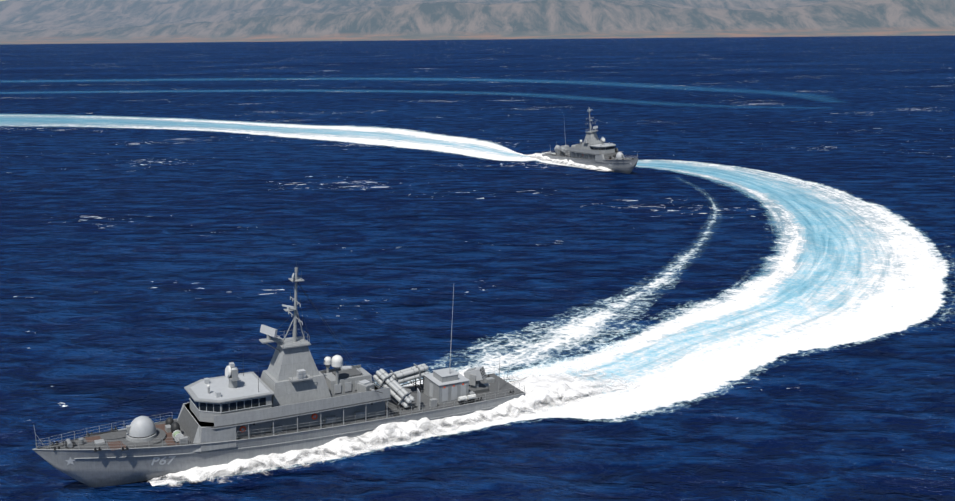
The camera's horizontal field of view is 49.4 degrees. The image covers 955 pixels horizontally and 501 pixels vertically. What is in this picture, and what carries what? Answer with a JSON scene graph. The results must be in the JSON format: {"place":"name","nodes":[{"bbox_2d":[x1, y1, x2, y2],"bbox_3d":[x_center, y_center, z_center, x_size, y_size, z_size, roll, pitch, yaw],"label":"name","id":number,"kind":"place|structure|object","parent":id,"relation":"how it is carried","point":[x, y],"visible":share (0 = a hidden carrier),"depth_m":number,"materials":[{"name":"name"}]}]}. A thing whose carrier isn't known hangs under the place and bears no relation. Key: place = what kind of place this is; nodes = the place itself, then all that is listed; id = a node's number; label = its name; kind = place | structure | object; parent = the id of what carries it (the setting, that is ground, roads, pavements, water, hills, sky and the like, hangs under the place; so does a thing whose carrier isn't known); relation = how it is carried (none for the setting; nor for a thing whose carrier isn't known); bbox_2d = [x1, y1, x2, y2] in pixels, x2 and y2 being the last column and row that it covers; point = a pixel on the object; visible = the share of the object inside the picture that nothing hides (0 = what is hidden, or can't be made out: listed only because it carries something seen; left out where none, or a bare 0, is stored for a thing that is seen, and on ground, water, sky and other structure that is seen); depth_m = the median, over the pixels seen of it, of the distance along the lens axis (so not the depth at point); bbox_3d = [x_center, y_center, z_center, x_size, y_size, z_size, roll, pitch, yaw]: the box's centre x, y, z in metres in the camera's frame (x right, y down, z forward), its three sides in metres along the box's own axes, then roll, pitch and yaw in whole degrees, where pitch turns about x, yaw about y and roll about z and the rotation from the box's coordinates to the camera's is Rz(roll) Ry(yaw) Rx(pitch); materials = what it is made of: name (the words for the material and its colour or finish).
{"place":"outdoors","nodes":[
{"label":"outdoors","id":0,"kind":"place"},
{"bbox_2d":[0,35,954,500],"bbox_3d":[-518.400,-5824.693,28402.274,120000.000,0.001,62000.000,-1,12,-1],"label":"sea","id":1,"kind":"structure","parent":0,"point":[146,271],"depth_m":248.60,"materials":[{"name":"liquid"}]},
{"bbox_2d":[32,266,525,487],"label":"warship","id":2,"kind":"object","parent":1,"relation":"on","point":[292,398],"visible":0.98,"depth_m":117.72,"materials":[{"name":"grey metal"}]},
{"bbox_2d":[0,114,605,171],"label":"wake","id":3,"kind":"object","parent":1,"relation":"on","point":[413,139],"visible":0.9,"depth_m":529.18,"materials":[{"name":"liquid"}]},
{"bbox_2d":[0,89,822,108],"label":"wake","id":4,"kind":"object","parent":1,"relation":"on","point":[384,91],"visible":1,"depth_m":922.34,"materials":[{"name":"liquid"}]},
{"bbox_2d":[0,77,842,102],"bbox_3d":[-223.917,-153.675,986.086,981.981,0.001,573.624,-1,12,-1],"label":"wake","id":5,"kind":"object","parent":1,"relation":"on","point":[451,79],"visible":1,"depth_m":1139.25,"materials":[{"name":"liquid"}]},
{"bbox_2d":[376,180,723,386],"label":"ship wake","id":6,"kind":"object","parent":1,"relation":"on","point":[583,329],"visible":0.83,"depth_m":165.32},
{"bbox_2d":[149,159,954,485],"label":"wake","id":7,"kind":"object","parent":1,"relation":"on","point":[845,267],"visible":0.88,"depth_m":179.62,"materials":[{"name":"liquid"}]},
{"bbox_2d":[153,367,640,486],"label":"bow wave","id":8,"kind":"object","parent":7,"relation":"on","point":[550,388],"visible":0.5,"depth_m":126.24,"materials":[{"name":"liquid"}]},
{"bbox_2d":[522,152,611,171],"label":"bow wave","id":9,"kind":"object","parent":1,"relation":"on","point":[566,161],"visible":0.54,"depth_m":383.33,"materials":[{"name":"liquid"}]},
{"bbox_2d":[542,107,637,173],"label":"warship","id":10,"kind":"object","parent":1,"relation":"on","point":[592,149],"visible":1,"depth_m":371.35,"materials":[{"name":"grey paint"}]},
{"bbox_2d":[0,0,954,44],"bbox_3d":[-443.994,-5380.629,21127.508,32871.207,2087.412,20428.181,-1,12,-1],"label":"mountains","id":11,"kind":"structure","parent":0,"point":[90,21],"depth_m":15316.25,"materials":[{"name":"grey stone"}]}
]}

